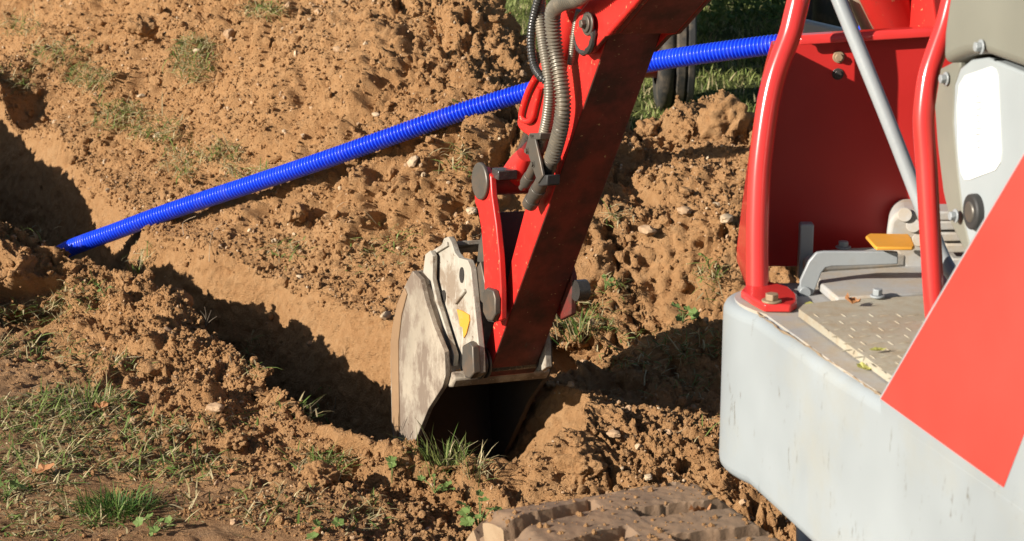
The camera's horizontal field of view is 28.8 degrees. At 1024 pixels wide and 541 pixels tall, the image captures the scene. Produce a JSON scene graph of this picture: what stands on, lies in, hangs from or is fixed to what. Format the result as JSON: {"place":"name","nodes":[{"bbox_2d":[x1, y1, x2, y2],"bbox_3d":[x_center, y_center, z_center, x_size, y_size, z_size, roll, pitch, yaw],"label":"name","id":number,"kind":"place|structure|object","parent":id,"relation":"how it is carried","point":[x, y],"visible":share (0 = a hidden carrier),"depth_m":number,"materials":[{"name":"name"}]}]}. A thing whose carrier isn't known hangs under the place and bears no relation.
{"place":"outdoors","nodes":[
{"label":"outdoors","id":0,"kind":"place"},
{"bbox_2d":[0,0,858,540],"bbox_3d":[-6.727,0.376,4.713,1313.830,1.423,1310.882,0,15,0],"label":"ground","id":1,"kind":"structure","parent":0,"point":[348,346],"depth_m":6.28,"materials":[{"name":"soil"}]},
{"bbox_2d":[0,479,27,497],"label":"weed plant","id":2,"kind":"object","parent":1,"relation":"on","point":[14,483],"visible":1,"depth_m":4.61,"materials":[{"name":"green plant"}]},
{"bbox_2d":[32,462,54,472],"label":"fallen leaf","id":3,"kind":"object","parent":1,"relation":"on","point":[44,467],"visible":1,"depth_m":4.72,"materials":[{"name":"brown plant"}]},
{"bbox_2d":[38,372,141,411],"bbox_3d":[-1.136,0.323,5.313,0.278,0.108,0.256,-11,18,-35],"label":"grass tuft","id":4,"kind":"object","parent":1,"relation":"on","point":[90,396],"visible":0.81,"depth_m":5.32,"materials":[{"name":"green plant"}]},
{"bbox_2d":[92,401,108,408],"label":"fallen leaf","id":5,"kind":"object","parent":1,"relation":"on","point":[102,404],"visible":1,"depth_m":5.23,"materials":[{"name":"orange plant"}]},
{"bbox_2d":[95,283,110,294],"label":"weed plant","id":6,"kind":"object","parent":1,"relation":"on","point":[96,284],"visible":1,"depth_m":6.19,"materials":[{"name":"green plant"}]},
{"bbox_2d":[55,478,189,527],"bbox_3d":[-0.895,0.526,4.501,0.302,0.084,0.230,5,16,19],"label":"grass tuft","id":7,"kind":"object","parent":1,"relation":"on","point":[106,501],"visible":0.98,"depth_m":4.51,"materials":[{"name":"green plant"}]},
{"bbox_2d":[123,243,151,273],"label":"grass tuft","id":8,"kind":"object","parent":1,"relation":"on","point":[137,270],"visible":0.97,"depth_m":6.86,"materials":[{"name":"green plant"}]},
{"bbox_2d":[136,94,146,97],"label":"stone","id":9,"kind":"object","parent":1,"relation":"on","point":[141,95],"visible":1,"depth_m":7.86,"materials":[{"name":"beige stone"}]},
{"bbox_2d":[125,13,158,43],"bbox_3d":[-1.518,-0.992,8.174,0.135,0.128,0.138,0,15,0],"label":"soil clod","id":10,"kind":"object","parent":1,"relation":"on","point":[141,29],"visible":1,"depth_m":8.14,"materials":[{"name":"brown soil"}]},
{"bbox_2d":[136,359,162,376],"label":"soil clod","id":11,"kind":"object","parent":1,"relation":"on","point":[150,368],"visible":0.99,"depth_m":5.52,"materials":[{"name":"brown soil"}]},
{"bbox_2d":[133,513,171,535],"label":"weed plant","id":12,"kind":"object","parent":1,"relation":"on","point":[138,521],"visible":1,"depth_m":4.39,"materials":[{"name":"green plant"}]},
{"bbox_2d":[200,306,216,325],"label":"grass tuft","id":13,"kind":"object","parent":1,"relation":"on","point":[206,321],"visible":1,"depth_m":5.82,"materials":[{"name":"green plant"}]},
{"bbox_2d":[206,402,224,411],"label":"stone","id":14,"kind":"object","parent":1,"relation":"on","point":[215,407],"visible":1,"depth_m":5.14,"materials":[{"name":"beige stone"}]},
{"bbox_2d":[218,430,247,453],"bbox_3d":[-0.699,0.432,4.995,0.074,0.057,0.061,0,15,0],"label":"soil clod","id":15,"kind":"object","parent":1,"relation":"on","point":[236,442],"visible":1,"depth_m":4.98,"materials":[{"name":"brown soil"}]},
{"bbox_2d":[240,331,258,356],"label":"grass tuft","id":16,"kind":"object","parent":1,"relation":"on","point":[248,343],"visible":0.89,"depth_m":6.43,"materials":[{"name":"green plant"}]},
{"bbox_2d":[0,223,507,535],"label":"soil crumbs","id":17,"kind":"object","parent":1,"relation":"on","point":[220,419],"visible":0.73,"depth_m":5.26,"materials":[{"name":"brown soil"}]},
{"bbox_2d":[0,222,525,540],"bbox_3d":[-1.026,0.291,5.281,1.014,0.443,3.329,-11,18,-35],"label":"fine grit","id":18,"kind":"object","parent":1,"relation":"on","point":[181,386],"visible":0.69,"depth_m":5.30,"materials":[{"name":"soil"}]},
{"bbox_2d":[285,202,308,222],"bbox_3d":[-0.705,-0.187,6.514,0.079,0.066,0.094,0,15,0],"label":"soil clod","id":19,"kind":"object","parent":1,"relation":"on","point":[298,212],"visible":1,"depth_m":6.49,"materials":[{"name":"brown soil"}]},
{"bbox_2d":[299,460,338,488],"bbox_3d":[-0.462,0.497,4.739,0.103,0.096,0.104,0,15,0],"label":"soil clod","id":20,"kind":"object","parent":1,"relation":"on","point":[321,472],"visible":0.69,"depth_m":4.71,"materials":[{"name":"brown soil"}]},
{"bbox_2d":[297,442,340,465],"bbox_3d":[-0.469,0.463,4.912,0.117,0.118,0.117,14,20,42],"label":"grass tuft","id":21,"kind":"object","parent":1,"relation":"on","point":[312,458],"visible":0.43,"depth_m":4.92,"materials":[{"name":"green plant"}]},
{"bbox_2d":[306,517,343,538],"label":"weed plant","id":22,"kind":"object","parent":1,"relation":"on","point":[317,523],"visible":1,"depth_m":4.38,"materials":[{"name":"green plant"}]},
{"bbox_2d":[0,0,728,540],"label":"grass","id":23,"kind":"structure","parent":1,"relation":"on","point":[58,440],"depth_m":5.23,"materials":[{"name":"green plant"}]},
{"bbox_2d":[10,3,724,540],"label":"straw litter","id":24,"kind":"object","parent":1,"relation":"on","point":[230,359],"visible":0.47,"depth_m":5.44,"materials":[{"name":"beige plant"}]},
{"bbox_2d":[0,0,745,435],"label":"soil crumbs","id":25,"kind":"object","parent":1,"relation":"on","point":[414,186],"visible":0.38,"depth_m":6.77,"materials":[{"name":"brown soil"}]},
{"bbox_2d":[0,0,751,539],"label":"soil crumbs","id":26,"kind":"object","parent":1,"relation":"on","point":[270,316],"visible":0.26,"depth_m":6.16,"materials":[{"name":"brown soil"}]},
{"bbox_2d":[372,112,379,116],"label":"stone","id":27,"kind":"object","parent":1,"relation":"on","point":[375,114],"visible":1,"depth_m":6.64,"materials":[{"name":"beige stone"}]},
{"bbox_2d":[385,455,397,480],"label":"weed plant","id":28,"kind":"object","parent":1,"relation":"on","point":[392,461],"visible":1,"depth_m":4.80,"materials":[{"name":"green plant"}]},
{"bbox_2d":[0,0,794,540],"bbox_3d":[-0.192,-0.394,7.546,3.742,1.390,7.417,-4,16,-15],"label":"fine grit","id":29,"kind":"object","parent":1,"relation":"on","point":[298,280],"visible":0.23,"depth_m":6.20,"materials":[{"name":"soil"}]},
{"bbox_2d":[417,473,454,492],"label":"weed plant","id":30,"kind":"object","parent":1,"relation":"on","point":[422,477],"visible":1,"depth_m":4.76,"materials":[{"name":"green plant"}]},
{"bbox_2d":[382,419,498,482],"bbox_3d":[-0.186,0.440,4.830,0.275,0.153,0.238,-3,15,-12],"label":"grass tuft","id":31,"kind":"object","parent":1,"relation":"on","point":[445,461],"visible":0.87,"depth_m":4.84,"materials":[{"name":"green plant"}]},
{"bbox_2d":[56,26,860,257],"bbox_3d":[-0.221,-0.402,6.944,6.396,1.262,1.139,7,17,25],"label":"corrugated pipe","id":32,"kind":"object","parent":1,"relation":"on","point":[714,52],"visible":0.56,"depth_m":6.45,"materials":[{"name":"blue plastic"}]},
{"bbox_2d":[435,430,507,490],"bbox_3d":[-0.093,0.453,4.757,0.179,0.127,0.193,12,19,38],"label":"grass tuft","id":33,"kind":"object","parent":1,"relation":"on","point":[480,462],"visible":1,"depth_m":4.75,"materials":[{"name":"green plant"}]},
{"bbox_2d":[466,207,476,214],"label":"stone","id":34,"kind":"object","parent":1,"relation":"on","point":[471,210],"visible":1,"depth_m":6.17,"materials":[{"name":"beige stone"}]},
{"bbox_2d":[455,489,501,525],"bbox_3d":[-0.077,0.551,4.471,0.087,0.087,0.093,-14,20,-41],"label":"weed plant","id":35,"kind":"object","parent":1,"relation":"on","point":[468,519],"visible":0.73,"depth_m":4.47,"materials":[{"name":"green plant"}]},
{"bbox_2d":[167,391,792,540],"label":"fine grit","id":36,"kind":"object","parent":1,"relation":"on","point":[325,520],"visible":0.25,"depth_m":4.73,"materials":[{"name":"soil"}]},
{"bbox_2d":[179,390,795,540],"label":"soil crumbs","id":37,"kind":"object","parent":1,"relation":"on","point":[278,521],"visible":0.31,"depth_m":4.74,"materials":[{"name":"brown soil"}]},
{"bbox_2d":[553,444,607,487],"bbox_3d":[0.174,0.474,4.783,0.125,0.107,0.111,10,18,32],"label":"soil clod","id":38,"kind":"object","parent":1,"relation":"on","point":[579,464],"visible":0.93,"depth_m":4.75,"materials":[{"name":"brown soil"}]},
{"bbox_2d":[550,301,619,346],"bbox_3d":[0.205,0.149,5.759,0.301,0.137,0.207,-14,20,-42],"label":"grass tuft","id":39,"kind":"object","parent":1,"relation":"on","point":[574,332],"visible":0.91,"depth_m":5.76,"materials":[{"name":"green plant"}]},
{"bbox_2d":[602,274,618,290],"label":"weed plant","id":40,"kind":"object","parent":1,"relation":"on","point":[608,283],"visible":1,"depth_m":6.08,"materials":[{"name":"green plant"}]},
{"bbox_2d":[605,429,620,437],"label":"stone","id":41,"kind":"object","parent":1,"relation":"on","point":[613,433],"visible":1,"depth_m":4.87,"materials":[{"name":"beige stone"}]},
{"bbox_2d":[634,116,660,140],"bbox_3d":[0.474,-0.483,6.934,0.099,0.102,0.126,7,16,23],"label":"soil clod","id":42,"kind":"object","parent":1,"relation":"on","point":[646,127],"visible":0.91,"depth_m":6.90,"materials":[{"name":"brown soil"}]},
{"bbox_2d":[638,225,656,235],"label":"stone","id":43,"kind":"object","parent":1,"relation":"on","point":[648,230],"visible":1,"depth_m":6.14,"materials":[{"name":"beige stone"}]},
{"bbox_2d":[644,473,651,480],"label":"stone","id":44,"kind":"object","parent":1,"relation":"on","point":[648,476],"visible":1,"depth_m":4.74,"materials":[{"name":"white stone"}]},
{"bbox_2d":[677,206,692,214],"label":"stone","id":45,"kind":"object","parent":1,"relation":"on","point":[683,210],"visible":1,"depth_m":6.17,"materials":[{"name":"beige stone"}]},
{"bbox_2d":[671,301,699,322],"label":"weed plant","id":46,"kind":"object","parent":1,"relation":"on","point":[694,313],"visible":1,"depth_m":5.63,"materials":[{"name":"green plant"}]},
{"bbox_2d":[672,117,699,142],"bbox_3d":[0.604,-0.474,6.868,0.106,0.111,0.112,0,15,0],"label":"soil clod","id":47,"kind":"object","parent":1,"relation":"on","point":[686,129],"visible":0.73,"depth_m":6.84,"materials":[{"name":"brown soil"}]},
{"bbox_2d":[391,0,1023,540],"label":"mini excavator","id":48,"kind":"object","parent":1,"relation":"on","point":[885,178],"visible":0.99,"depth_m":3.36,"materials":[{"name":"metal"}]},
{"bbox_2d":[472,482,785,540],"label":"soil crumbs","id":49,"kind":"object","parent":48,"relation":"on","point":[581,514],"visible":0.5,"depth_m":3.29,"materials":[{"name":"brown soil"}]},
{"bbox_2d":[689,504,710,511],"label":"fallen leaf","id":50,"kind":"object","parent":48,"relation":"on","point":[697,508],"visible":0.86,"depth_m":3.35,"materials":[{"name":"brown plant"}]},
{"bbox_2d":[845,293,860,303],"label":"fallen leaf","id":51,"kind":"object","parent":48,"relation":"on","point":[852,300],"visible":1,"depth_m":3.25,"materials":[{"name":"orange plant"}]},
{"bbox_2d":[857,362,870,368],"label":"fallen leaf","id":52,"kind":"object","parent":48,"relation":"on","point":[862,365],"visible":1,"depth_m":2.98,"materials":[{"name":"yellow plant"}]},
{"bbox_2d":[870,347,886,350],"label":"fallen leaf","id":53,"kind":"object","parent":48,"relation":"on","point":[877,348],"visible":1,"depth_m":3.01,"materials":[{"name":"yellow plant"}]},
{"bbox_2d":[698,253,716,268],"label":"weed plant","id":54,"kind":"object","parent":1,"relation":"on","point":[699,254],"visible":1,"depth_m":6.03,"materials":[{"name":"green plant"}]},
{"bbox_2d":[697,0,719,27],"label":"wild shrub","id":55,"kind":"object","parent":1,"relation":"on","point":[713,2],"visible":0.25,"depth_m":11.72,"materials":[{"name":"green plant"}]},
{"bbox_2d":[697,6,734,34],"bbox_3d":[1.157,-1.479,11.751,0.325,0.178,0.368,0,15,0],"label":"wild shrub","id":56,"kind":"object","parent":1,"relation":"on","point":[713,14],"visible":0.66,"depth_m":11.72,"materials":[{"name":"green plant"}]},
{"bbox_2d":[701,0,740,23],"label":"wild shrub","id":57,"kind":"object","parent":1,"relation":"on","point":[718,8],"visible":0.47,"depth_m":12.13,"materials":[{"name":"green plant"}]},
{"bbox_2d":[697,94,754,141],"bbox_3d":[0.735,-0.502,6.772,0.215,0.205,0.167,0,15,0],"label":"soil clod","id":58,"kind":"object","parent":1,"relation":"on","point":[731,116],"visible":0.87,"depth_m":6.71,"materials":[{"name":"brown soil"}]},
{"bbox_2d":[712,0,739,20],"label":"wild shrub","id":59,"kind":"object","parent":1,"relation":"on","point":[738,7],"visible":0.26,"depth_m":12.30,"materials":[{"name":"green plant"}]},
{"bbox_2d":[720,214,732,222],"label":"stone","id":60,"kind":"object","parent":1,"relation":"on","point":[726,218],"visible":1,"depth_m":6.08,"materials":[{"name":"beige stone"}]},
{"bbox_2d":[706,0,762,29],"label":"wild shrub","id":61,"kind":"object","parent":1,"relation":"on","point":[740,11],"visible":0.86,"depth_m":11.92,"materials":[{"name":"green plant"}]},
{"bbox_2d":[717,0,775,29],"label":"wild shrub","id":62,"kind":"object","parent":1,"relation":"on","point":[757,3],"visible":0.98,"depth_m":11.90,"materials":[{"name":"green plant"}]},
{"bbox_2d":[645,0,851,109],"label":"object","id":63,"kind":"object","parent":1,"relation":"on","point":[669,85],"visible":0.42,"depth_m":9.14,"materials":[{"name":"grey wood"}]},
{"bbox_2d":[732,0,776,16],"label":"wild shrub","id":64,"kind":"object","parent":1,"relation":"on","point":[758,8],"visible":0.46,"depth_m":12.49,"materials":[{"name":"green plant"}]},
{"bbox_2d":[749,0,780,13],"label":"wild shrub","id":65,"kind":"object","parent":1,"relation":"on","point":[768,6],"visible":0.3,"depth_m":12.52,"materials":[{"name":"green plant"}]},
{"bbox_2d":[746,0,785,14],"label":"wild shrub","id":66,"kind":"object","parent":1,"relation":"on","point":[765,4],"visible":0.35,"depth_m":12.47,"materials":[{"name":"green plant"}]},
{"bbox_2d":[759,0,784,23],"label":"wild shrub","id":67,"kind":"object","parent":1,"relation":"on","point":[771,16],"visible":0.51,"depth_m":11.94,"materials":[{"name":"green plant"}]},
{"bbox_2d":[504,0,857,129],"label":"grass","id":68,"kind":"structure","parent":0,"point":[520,11],"depth_m":10.58,"materials":[{"name":"green plant"}]},
{"bbox_2d":[764,0,785,22],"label":"wild shrub","id":69,"kind":"object","parent":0,"point":[780,11],"visible":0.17,"depth_m":11.87,"materials":[{"name":"green plant"}]}
]}

